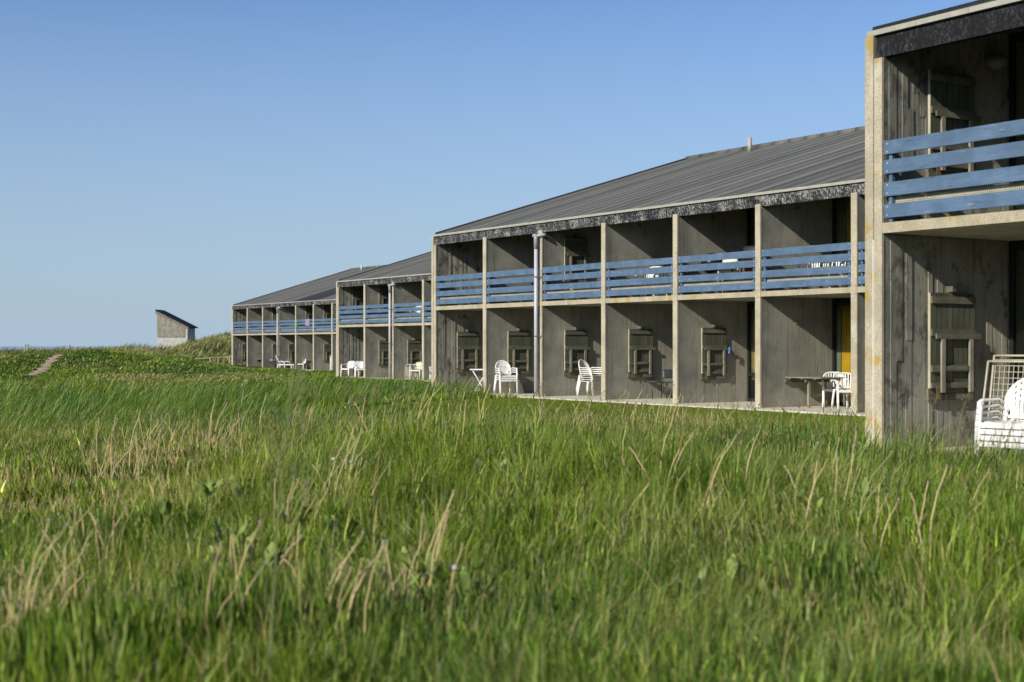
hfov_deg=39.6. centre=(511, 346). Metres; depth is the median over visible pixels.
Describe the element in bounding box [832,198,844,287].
window
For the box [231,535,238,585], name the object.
dandelion stalk
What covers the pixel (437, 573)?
dock plant
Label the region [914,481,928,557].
dandelion stalk
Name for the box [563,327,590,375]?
folding wall table
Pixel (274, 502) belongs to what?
dandelion stalk
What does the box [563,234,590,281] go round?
folding wall table
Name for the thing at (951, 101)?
folding wall table
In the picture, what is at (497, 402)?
lawn grass
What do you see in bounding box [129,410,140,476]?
dandelion stalk
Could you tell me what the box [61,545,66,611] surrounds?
dandelion stalk
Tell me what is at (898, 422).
grass plume
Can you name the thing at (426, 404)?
dandelion stalk
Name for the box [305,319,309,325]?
towel
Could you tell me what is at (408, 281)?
terraced block
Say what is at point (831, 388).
plastic armchair
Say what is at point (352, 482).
dandelion stalk
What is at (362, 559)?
dandelion stalk
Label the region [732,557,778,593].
dock plant
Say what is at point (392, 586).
dandelion stalk
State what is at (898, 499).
dandelion stalk
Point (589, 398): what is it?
grass plume
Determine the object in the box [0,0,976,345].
sky
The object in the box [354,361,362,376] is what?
plastic armchair
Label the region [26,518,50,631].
grass stalk
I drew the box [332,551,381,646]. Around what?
grass stalk
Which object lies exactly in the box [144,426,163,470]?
dandelion stalk
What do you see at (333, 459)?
dandelion stalk
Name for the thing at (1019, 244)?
window
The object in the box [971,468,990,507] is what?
dandelion stalk
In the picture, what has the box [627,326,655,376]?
folding wall table
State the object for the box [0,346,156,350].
sea
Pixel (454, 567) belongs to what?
dandelion stalk
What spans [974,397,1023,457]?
plastic armchair
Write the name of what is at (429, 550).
dandelion stalk
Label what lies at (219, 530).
dock plant
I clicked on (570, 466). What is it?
meadow grass
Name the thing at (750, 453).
dandelion stalk
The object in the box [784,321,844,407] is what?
folding wall table
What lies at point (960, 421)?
grass plume
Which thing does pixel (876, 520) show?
dandelion stalk
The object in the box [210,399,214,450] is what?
dandelion stalk
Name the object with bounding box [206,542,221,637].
grass stalk
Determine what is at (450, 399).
grass plume
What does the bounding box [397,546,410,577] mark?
dock plant
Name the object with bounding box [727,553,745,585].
dock plant
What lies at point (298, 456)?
grass plume
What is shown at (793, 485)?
dandelion stalk
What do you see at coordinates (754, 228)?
curtain
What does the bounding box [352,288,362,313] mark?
shuttered window
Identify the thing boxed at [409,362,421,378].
plastic armchair
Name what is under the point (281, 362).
sun lounger
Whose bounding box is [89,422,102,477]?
dandelion stalk
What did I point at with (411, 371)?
folded steel chair
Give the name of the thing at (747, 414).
grass plume
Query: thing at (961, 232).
terraced block
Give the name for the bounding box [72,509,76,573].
dandelion stalk
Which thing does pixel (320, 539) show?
dock plant
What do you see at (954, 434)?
grass plume
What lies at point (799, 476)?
dandelion stalk
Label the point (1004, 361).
folding bed
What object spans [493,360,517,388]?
plastic armchair
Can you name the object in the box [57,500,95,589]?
dandelion stalk
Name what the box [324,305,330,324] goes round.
folding wall table
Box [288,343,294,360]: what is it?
folding wall table
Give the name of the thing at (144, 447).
dandelion stalk
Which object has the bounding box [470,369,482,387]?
cross legged table
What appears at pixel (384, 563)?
dandelion stalk
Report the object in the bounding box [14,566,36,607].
dandelion stalk
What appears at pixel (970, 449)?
patio
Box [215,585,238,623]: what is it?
dandelion stalk
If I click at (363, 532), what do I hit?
dandelion stalk
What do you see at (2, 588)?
dandelion stalk
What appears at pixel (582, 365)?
plastic armchair
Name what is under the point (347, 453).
dandelion stalk
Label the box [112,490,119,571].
dandelion stalk
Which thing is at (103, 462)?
dandelion stalk
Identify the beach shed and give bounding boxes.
[155,309,197,348]
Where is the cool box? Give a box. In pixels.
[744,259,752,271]
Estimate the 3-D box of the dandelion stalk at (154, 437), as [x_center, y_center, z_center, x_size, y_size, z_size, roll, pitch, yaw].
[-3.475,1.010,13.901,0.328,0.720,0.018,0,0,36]
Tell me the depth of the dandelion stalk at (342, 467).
10.00 m
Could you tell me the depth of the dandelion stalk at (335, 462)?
10.29 m
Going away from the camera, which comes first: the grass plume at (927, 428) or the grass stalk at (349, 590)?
the grass stalk at (349, 590)
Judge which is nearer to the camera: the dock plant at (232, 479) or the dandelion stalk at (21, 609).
the dandelion stalk at (21, 609)
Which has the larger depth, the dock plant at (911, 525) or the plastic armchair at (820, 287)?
the plastic armchair at (820, 287)
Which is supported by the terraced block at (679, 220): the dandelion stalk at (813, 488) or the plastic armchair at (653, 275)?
the plastic armchair at (653, 275)
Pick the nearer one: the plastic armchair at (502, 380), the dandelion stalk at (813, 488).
the dandelion stalk at (813, 488)
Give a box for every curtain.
[754,208,754,291]
[754,308,754,379]
[842,305,850,401]
[847,197,850,252]
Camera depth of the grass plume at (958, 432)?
12.56 m
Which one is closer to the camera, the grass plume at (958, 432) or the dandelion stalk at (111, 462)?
the grass plume at (958, 432)
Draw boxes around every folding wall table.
[242,343,246,359]
[272,309,276,323]
[272,344,276,359]
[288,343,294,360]
[306,306,312,321]
[323,343,330,361]
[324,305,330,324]
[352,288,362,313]
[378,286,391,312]
[378,339,391,365]
[407,338,421,366]
[456,329,480,371]
[508,328,532,373]
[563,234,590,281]
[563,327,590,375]
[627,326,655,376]
[700,325,728,379]
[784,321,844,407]
[926,65,980,176]
[926,286,980,400]
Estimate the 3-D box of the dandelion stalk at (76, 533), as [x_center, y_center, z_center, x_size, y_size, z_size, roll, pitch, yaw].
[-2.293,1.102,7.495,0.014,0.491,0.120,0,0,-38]
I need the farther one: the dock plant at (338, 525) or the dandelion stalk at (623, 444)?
the dandelion stalk at (623, 444)
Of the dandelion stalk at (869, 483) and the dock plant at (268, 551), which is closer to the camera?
the dock plant at (268, 551)
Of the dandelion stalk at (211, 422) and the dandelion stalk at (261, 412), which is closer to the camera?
the dandelion stalk at (211, 422)
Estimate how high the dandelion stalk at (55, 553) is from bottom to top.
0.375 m
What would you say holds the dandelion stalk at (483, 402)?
on the ground at (92, 361)
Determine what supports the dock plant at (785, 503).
on the ground at (92, 361)
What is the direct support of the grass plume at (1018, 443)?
on the ground at (92, 361)
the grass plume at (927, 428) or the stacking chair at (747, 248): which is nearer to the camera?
the grass plume at (927, 428)
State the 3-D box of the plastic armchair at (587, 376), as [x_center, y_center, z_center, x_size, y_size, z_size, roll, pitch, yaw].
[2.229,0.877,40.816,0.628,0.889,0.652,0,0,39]
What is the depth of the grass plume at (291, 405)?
13.34 m
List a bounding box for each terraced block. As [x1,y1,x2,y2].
[232,265,384,370]
[336,252,430,379]
[431,126,864,412]
[865,0,1023,449]
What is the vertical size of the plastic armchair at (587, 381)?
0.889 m
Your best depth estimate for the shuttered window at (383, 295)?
72.87 m
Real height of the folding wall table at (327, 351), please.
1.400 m
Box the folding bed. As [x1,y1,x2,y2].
[982,354,1023,420]
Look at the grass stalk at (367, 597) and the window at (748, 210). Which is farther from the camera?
the window at (748, 210)
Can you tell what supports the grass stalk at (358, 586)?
on the ground at (92, 361)
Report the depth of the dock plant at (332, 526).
7.93 m
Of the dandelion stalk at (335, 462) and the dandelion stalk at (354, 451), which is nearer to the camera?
the dandelion stalk at (335, 462)
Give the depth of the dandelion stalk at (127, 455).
13.81 m
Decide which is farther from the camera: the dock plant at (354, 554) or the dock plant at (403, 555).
the dock plant at (354, 554)
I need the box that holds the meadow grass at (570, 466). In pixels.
[0,368,1023,681]
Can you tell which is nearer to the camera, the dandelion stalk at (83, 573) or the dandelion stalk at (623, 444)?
the dandelion stalk at (83, 573)
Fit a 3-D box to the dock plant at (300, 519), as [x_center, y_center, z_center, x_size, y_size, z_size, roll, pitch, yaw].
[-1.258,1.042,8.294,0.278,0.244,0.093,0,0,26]
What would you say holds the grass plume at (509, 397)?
on the ground at (92, 361)
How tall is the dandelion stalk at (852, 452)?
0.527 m
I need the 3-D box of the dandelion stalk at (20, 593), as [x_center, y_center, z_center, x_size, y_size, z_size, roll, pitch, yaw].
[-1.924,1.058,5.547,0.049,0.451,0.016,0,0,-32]
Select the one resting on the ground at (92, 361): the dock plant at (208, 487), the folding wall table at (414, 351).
the dock plant at (208, 487)
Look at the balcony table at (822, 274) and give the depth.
31.94 m
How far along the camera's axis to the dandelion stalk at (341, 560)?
6.10 m
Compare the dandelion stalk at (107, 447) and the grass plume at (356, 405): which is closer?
the dandelion stalk at (107, 447)
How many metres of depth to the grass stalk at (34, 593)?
5.89 m
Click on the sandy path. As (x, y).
(53, 358)
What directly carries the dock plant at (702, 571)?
on the ground at (92, 361)
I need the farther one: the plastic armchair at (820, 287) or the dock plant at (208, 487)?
the plastic armchair at (820, 287)
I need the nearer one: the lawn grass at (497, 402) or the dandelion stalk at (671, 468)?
the dandelion stalk at (671, 468)
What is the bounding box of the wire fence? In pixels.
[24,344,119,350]
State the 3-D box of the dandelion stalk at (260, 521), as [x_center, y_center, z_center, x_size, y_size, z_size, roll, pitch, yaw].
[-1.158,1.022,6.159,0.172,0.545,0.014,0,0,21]
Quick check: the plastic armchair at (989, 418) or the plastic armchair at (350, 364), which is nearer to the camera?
the plastic armchair at (989, 418)
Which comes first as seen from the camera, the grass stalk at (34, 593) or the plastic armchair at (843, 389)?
the grass stalk at (34, 593)
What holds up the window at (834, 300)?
in the terraced block at (679, 220)
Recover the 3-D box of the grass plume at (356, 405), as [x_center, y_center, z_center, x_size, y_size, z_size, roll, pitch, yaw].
[-1.554,0.799,14.208,0.103,0.742,0.146,0,0,44]
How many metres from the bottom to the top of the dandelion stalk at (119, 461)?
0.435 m
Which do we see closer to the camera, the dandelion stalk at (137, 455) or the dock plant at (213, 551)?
the dock plant at (213, 551)
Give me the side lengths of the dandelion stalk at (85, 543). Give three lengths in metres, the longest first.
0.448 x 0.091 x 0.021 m
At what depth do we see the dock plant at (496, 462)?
11.17 m
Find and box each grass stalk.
[19,523,68,618]
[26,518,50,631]
[31,535,56,609]
[44,543,90,610]
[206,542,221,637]
[241,561,266,605]
[281,556,311,598]
[325,546,353,600]
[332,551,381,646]
[347,546,384,620]
[364,540,384,644]
[448,543,463,624]
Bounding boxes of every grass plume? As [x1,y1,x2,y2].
[268,356,310,680]
[285,376,299,453]
[309,383,320,448]
[349,389,363,440]
[368,389,378,425]
[392,378,404,435]
[402,386,412,442]
[446,380,455,431]
[506,381,514,424]
[582,377,594,433]
[584,378,595,435]
[606,392,617,435]
[741,400,753,445]
[884,405,891,447]
[894,409,901,444]
[921,398,937,469]
[948,417,961,467]
[954,392,969,466]
[955,408,964,467]
[993,400,1000,418]
[993,425,1004,476]
[998,405,1008,473]
[1004,419,1016,462]
[1013,426,1023,471]
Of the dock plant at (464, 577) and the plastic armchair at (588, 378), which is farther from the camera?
the plastic armchair at (588, 378)
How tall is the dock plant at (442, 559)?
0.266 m
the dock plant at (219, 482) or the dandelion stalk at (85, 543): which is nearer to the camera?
the dandelion stalk at (85, 543)
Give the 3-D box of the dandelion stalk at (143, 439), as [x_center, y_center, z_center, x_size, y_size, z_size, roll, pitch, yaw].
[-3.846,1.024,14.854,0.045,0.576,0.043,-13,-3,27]
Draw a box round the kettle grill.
[700,253,722,293]
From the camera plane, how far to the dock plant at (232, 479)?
10.35 m
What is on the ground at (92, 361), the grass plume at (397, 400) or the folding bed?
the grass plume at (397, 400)
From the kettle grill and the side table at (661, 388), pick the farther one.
the side table at (661, 388)
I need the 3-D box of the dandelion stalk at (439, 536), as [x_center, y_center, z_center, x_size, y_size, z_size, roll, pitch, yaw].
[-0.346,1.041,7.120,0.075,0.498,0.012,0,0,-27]
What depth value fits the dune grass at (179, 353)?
85.85 m
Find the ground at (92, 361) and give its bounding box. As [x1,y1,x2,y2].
[0,339,835,566]
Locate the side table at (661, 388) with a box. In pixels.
[649,382,666,398]
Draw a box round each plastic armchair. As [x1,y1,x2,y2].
[340,361,354,376]
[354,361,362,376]
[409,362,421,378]
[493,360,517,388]
[493,362,517,391]
[494,364,517,393]
[576,359,600,390]
[576,361,600,391]
[576,363,600,394]
[577,371,600,396]
[634,266,662,296]
[798,263,830,289]
[819,261,845,288]
[822,372,848,407]
[831,372,850,408]
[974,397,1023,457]
[975,390,1023,442]
[976,384,1023,453]
[977,378,1023,450]
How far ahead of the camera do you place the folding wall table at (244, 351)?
115.62 m
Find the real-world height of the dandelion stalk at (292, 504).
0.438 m
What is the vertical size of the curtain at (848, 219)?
2.440 m
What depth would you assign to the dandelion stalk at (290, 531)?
7.40 m
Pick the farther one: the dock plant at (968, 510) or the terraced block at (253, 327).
the terraced block at (253, 327)
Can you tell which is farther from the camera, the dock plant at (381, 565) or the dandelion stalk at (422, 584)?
the dandelion stalk at (422, 584)
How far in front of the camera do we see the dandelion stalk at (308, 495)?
8.35 m
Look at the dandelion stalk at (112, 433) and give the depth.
14.24 m
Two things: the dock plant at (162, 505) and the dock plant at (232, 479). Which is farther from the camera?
the dock plant at (232, 479)
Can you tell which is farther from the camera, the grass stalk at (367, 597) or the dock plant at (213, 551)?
the dock plant at (213, 551)
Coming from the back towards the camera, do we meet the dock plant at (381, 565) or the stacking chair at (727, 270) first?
the stacking chair at (727, 270)
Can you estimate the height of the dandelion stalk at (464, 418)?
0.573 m
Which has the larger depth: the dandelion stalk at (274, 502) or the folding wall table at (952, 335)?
the folding wall table at (952, 335)
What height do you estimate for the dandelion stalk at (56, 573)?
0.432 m
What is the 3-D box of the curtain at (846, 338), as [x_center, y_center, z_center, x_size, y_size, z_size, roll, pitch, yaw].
[8.130,0.193,34.129,0.041,2.360,0.580,0,0,-33]
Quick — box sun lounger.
[276,355,293,367]
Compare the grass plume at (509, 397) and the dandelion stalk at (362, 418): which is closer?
the dandelion stalk at (362, 418)
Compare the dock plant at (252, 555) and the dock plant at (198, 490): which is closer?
the dock plant at (252, 555)
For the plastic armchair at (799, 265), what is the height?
0.828 m
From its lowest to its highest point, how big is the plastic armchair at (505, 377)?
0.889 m
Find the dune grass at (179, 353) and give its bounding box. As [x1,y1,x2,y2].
[0,331,420,388]
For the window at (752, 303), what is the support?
in the terraced block at (679, 220)
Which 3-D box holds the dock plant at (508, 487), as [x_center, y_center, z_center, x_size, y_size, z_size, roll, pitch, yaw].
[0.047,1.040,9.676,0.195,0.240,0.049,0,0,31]
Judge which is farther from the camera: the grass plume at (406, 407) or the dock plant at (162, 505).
the grass plume at (406, 407)
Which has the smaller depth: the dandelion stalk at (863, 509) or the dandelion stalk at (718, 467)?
the dandelion stalk at (863, 509)
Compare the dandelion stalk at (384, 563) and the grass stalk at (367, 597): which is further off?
the dandelion stalk at (384, 563)
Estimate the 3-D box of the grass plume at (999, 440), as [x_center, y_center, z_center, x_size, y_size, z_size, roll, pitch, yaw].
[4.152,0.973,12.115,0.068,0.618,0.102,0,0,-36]
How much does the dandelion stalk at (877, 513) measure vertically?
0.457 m
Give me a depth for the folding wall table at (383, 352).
72.87 m
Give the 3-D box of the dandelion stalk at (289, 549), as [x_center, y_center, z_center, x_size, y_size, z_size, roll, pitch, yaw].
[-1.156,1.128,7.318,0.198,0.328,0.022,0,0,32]
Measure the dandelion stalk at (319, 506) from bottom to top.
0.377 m
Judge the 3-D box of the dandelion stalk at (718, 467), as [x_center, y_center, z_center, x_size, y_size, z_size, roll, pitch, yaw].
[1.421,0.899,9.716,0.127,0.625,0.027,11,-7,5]
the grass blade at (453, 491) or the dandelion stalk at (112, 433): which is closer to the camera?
the grass blade at (453, 491)
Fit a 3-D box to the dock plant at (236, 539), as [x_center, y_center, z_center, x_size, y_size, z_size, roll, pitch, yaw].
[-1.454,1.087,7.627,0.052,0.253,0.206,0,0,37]
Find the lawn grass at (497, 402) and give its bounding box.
[284,376,864,428]
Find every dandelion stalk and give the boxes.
[1,587,14,633]
[2,608,22,628]
[8,574,11,629]
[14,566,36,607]
[15,559,24,634]
[24,566,42,619]
[35,572,58,613]
[42,530,71,581]
[45,545,62,587]
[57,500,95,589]
[59,572,84,607]
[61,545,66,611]
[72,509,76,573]
[73,510,81,554]
[77,519,98,571]
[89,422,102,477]
[89,510,105,549]
[93,516,100,578]
[96,418,99,479]
[98,443,109,478]
[104,437,117,476]
[105,418,117,479]
[105,507,126,572]
[110,415,116,453]
[110,444,111,482]
[111,445,133,478]
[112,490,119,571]
[119,505,135,564]
[120,432,144,480]
[122,441,133,478]
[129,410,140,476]
[135,437,138,473]
[136,420,158,480]
[136,435,139,477]
[139,417,146,460]
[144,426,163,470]
[147,413,167,469]
[170,421,177,462]
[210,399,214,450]
[213,402,226,441]
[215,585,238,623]
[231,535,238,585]
[235,520,261,598]
[260,393,266,433]
[274,479,275,527]
[278,535,302,573]
[285,479,294,529]
[285,501,304,564]
[286,478,299,528]
[288,482,305,524]
[295,522,299,568]
[303,465,320,538]
[313,459,343,531]
[314,488,328,533]
[320,457,335,501]
[327,436,347,495]
[329,531,364,600]
[333,439,356,500]
[336,567,352,619]
[339,559,342,595]
[344,461,367,512]
[345,426,354,482]
[345,437,372,496]
[348,558,363,609]
[349,428,362,480]
[354,402,370,437]
[369,462,390,512]
[383,540,388,584]
[383,542,393,589]
[383,567,404,613]
[407,533,426,586]
[414,383,444,437]
[415,512,423,574]
[417,385,428,430]
[417,572,427,598]
[421,508,448,583]
[427,510,449,591]
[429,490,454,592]
[436,505,447,590]
[447,565,457,644]
[462,401,466,440]
[480,384,490,421]
[622,422,626,472]
[623,483,649,522]
[660,418,673,472]
[666,449,679,497]
[672,432,692,478]
[706,435,736,508]
[708,439,729,505]
[723,499,745,574]
[744,426,761,482]
[784,466,804,510]
[793,442,818,519]
[806,459,827,517]
[807,461,818,519]
[834,457,838,492]
[844,454,854,499]
[851,431,856,477]
[855,476,884,548]
[858,451,892,530]
[870,493,888,553]
[874,483,880,546]
[879,498,899,552]
[910,493,922,549]
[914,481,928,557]
[928,465,948,564]
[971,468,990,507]
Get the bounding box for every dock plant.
[158,496,176,530]
[194,479,215,504]
[195,476,224,504]
[205,481,213,506]
[210,546,237,580]
[211,515,250,565]
[225,553,262,582]
[227,528,254,568]
[230,474,250,497]
[232,482,251,500]
[246,540,280,573]
[265,541,283,571]
[275,503,312,539]
[310,535,354,573]
[324,515,359,551]
[330,542,364,566]
[331,514,356,543]
[378,560,425,610]
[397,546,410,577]
[426,553,450,599]
[439,555,482,610]
[460,566,497,615]
[466,440,494,459]
[492,455,505,474]
[507,483,531,502]
[534,480,550,498]
[677,561,706,600]
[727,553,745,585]
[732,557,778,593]
[770,486,806,518]
[800,491,823,515]
[861,476,884,502]
[906,516,923,541]
[945,505,971,526]
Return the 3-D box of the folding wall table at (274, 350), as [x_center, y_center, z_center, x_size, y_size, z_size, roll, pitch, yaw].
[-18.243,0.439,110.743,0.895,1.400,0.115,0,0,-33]
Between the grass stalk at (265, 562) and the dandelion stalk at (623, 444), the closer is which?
the grass stalk at (265, 562)
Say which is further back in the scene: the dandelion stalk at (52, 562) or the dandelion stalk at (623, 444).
the dandelion stalk at (623, 444)
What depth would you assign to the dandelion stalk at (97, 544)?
7.77 m
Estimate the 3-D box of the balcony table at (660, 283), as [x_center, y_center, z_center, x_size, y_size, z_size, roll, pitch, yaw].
[3.974,-1.631,37.793,0.800,0.701,0.800,0,0,-33]
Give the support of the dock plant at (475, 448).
on the ground at (92, 361)
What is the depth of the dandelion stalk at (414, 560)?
6.81 m
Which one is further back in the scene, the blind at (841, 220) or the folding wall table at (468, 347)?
the folding wall table at (468, 347)
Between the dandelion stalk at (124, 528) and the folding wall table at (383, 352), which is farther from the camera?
the folding wall table at (383, 352)
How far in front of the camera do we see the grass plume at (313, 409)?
14.72 m
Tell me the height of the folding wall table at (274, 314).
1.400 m
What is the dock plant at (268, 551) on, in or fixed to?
on the ground at (92, 361)
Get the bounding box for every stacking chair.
[661,369,672,398]
[717,259,738,292]
[731,246,754,292]
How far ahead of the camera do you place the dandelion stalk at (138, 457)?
13.52 m
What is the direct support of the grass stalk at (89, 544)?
on the ground at (92, 361)
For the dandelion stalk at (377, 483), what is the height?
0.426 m
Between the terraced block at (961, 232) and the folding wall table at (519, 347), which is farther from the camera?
the folding wall table at (519, 347)
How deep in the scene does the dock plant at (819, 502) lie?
9.16 m
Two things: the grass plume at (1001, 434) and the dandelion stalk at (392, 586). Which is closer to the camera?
the dandelion stalk at (392, 586)
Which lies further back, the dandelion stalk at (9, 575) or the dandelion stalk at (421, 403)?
the dandelion stalk at (421, 403)
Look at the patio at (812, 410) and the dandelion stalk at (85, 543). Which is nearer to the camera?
the dandelion stalk at (85, 543)
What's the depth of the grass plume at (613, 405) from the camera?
16.32 m
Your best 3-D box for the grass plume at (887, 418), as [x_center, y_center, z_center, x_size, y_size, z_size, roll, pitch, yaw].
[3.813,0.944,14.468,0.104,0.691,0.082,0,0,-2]
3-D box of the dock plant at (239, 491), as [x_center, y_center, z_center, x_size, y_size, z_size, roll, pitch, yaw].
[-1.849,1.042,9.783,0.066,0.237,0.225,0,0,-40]
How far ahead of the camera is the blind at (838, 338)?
34.45 m
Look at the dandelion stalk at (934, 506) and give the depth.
8.29 m
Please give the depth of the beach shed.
160.00 m
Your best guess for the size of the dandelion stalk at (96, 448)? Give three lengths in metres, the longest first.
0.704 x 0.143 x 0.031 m
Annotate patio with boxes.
[335,376,430,380]
[476,392,864,416]
[927,446,1022,455]
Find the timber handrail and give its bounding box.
[195,356,231,363]
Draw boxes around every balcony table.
[642,273,666,296]
[807,261,847,288]
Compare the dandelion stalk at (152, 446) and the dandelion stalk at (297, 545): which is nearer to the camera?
the dandelion stalk at (297, 545)
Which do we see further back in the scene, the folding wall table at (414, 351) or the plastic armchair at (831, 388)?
the folding wall table at (414, 351)
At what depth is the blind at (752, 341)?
36.96 m
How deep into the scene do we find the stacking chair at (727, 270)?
35.28 m
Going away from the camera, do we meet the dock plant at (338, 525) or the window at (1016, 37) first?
the dock plant at (338, 525)
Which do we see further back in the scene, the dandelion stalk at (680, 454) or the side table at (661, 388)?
the side table at (661, 388)
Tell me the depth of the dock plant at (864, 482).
9.88 m
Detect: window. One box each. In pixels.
[747,208,750,291]
[747,301,754,401]
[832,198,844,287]
[832,298,850,405]
[1009,31,1023,210]
[1009,240,1023,418]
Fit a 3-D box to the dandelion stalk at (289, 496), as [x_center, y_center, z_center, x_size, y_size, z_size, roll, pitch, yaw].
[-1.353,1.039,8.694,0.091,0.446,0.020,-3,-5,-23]
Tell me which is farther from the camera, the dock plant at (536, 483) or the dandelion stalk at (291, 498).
the dock plant at (536, 483)
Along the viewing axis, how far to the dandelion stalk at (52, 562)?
7.17 m
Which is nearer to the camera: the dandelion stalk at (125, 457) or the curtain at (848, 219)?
the dandelion stalk at (125, 457)
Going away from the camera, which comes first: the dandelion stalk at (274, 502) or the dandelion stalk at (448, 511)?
the dandelion stalk at (448, 511)
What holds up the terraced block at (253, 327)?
on the ground at (92, 361)
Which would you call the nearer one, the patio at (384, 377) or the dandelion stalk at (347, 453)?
the dandelion stalk at (347, 453)
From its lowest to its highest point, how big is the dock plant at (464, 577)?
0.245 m
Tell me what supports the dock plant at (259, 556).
on the ground at (92, 361)
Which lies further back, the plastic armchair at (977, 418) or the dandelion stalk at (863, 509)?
the plastic armchair at (977, 418)
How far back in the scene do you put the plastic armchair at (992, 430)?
14.24 m
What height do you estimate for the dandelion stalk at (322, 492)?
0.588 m
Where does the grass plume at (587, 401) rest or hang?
on the ground at (92, 361)
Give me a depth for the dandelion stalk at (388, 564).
6.51 m
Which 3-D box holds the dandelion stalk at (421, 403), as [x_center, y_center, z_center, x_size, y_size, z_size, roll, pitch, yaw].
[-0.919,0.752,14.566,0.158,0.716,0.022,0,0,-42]
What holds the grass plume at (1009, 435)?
on the ground at (92, 361)
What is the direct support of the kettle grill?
on the terraced block at (679, 220)
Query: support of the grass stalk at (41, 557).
on the ground at (92, 361)
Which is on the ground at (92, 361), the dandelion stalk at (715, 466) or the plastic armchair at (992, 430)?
the dandelion stalk at (715, 466)
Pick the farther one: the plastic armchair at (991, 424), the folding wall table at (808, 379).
the folding wall table at (808, 379)
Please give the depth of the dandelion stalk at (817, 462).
9.21 m
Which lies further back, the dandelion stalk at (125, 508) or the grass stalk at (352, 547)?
the dandelion stalk at (125, 508)
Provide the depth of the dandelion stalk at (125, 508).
7.92 m
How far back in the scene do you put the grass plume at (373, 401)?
15.20 m
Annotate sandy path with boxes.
[24,354,63,375]
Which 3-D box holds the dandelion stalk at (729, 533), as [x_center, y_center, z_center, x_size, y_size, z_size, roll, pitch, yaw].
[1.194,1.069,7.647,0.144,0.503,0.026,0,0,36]
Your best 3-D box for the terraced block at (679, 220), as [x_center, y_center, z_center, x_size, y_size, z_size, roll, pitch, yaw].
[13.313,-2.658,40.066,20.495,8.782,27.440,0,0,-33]
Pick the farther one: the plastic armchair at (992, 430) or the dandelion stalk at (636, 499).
the plastic armchair at (992, 430)
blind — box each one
[751,308,753,379]
[836,305,840,401]
[838,197,845,287]
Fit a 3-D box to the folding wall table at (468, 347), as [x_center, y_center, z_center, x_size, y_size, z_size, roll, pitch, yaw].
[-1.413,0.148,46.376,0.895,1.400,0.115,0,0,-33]
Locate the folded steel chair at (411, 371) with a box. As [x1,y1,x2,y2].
[405,364,413,378]
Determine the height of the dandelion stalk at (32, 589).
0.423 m
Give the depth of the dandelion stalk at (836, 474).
10.31 m
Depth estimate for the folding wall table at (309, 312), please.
105.60 m
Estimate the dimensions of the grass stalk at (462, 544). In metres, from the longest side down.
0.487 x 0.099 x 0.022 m
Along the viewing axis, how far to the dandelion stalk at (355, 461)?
10.38 m
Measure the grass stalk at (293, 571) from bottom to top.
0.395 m
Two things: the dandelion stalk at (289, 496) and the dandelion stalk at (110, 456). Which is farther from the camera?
the dandelion stalk at (110, 456)
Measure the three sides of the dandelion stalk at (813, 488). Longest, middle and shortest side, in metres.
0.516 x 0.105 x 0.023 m
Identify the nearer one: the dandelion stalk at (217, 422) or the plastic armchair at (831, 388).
the dandelion stalk at (217, 422)
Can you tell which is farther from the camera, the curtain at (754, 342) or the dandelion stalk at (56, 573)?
the curtain at (754, 342)
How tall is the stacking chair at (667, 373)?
0.802 m
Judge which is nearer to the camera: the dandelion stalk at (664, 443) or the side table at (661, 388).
the dandelion stalk at (664, 443)
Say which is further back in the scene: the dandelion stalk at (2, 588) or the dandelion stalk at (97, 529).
the dandelion stalk at (97, 529)
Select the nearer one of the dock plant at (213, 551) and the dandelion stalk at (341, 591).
the dandelion stalk at (341, 591)
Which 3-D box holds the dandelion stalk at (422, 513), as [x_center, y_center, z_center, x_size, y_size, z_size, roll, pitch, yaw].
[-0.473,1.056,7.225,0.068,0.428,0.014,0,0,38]
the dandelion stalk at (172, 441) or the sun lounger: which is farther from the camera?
the sun lounger
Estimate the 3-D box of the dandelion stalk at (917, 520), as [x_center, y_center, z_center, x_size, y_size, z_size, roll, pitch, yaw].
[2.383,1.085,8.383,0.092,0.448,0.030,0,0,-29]
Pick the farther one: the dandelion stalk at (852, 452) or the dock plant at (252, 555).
the dandelion stalk at (852, 452)
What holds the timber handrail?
on the ground at (92, 361)
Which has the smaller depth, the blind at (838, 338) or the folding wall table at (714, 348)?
the blind at (838, 338)

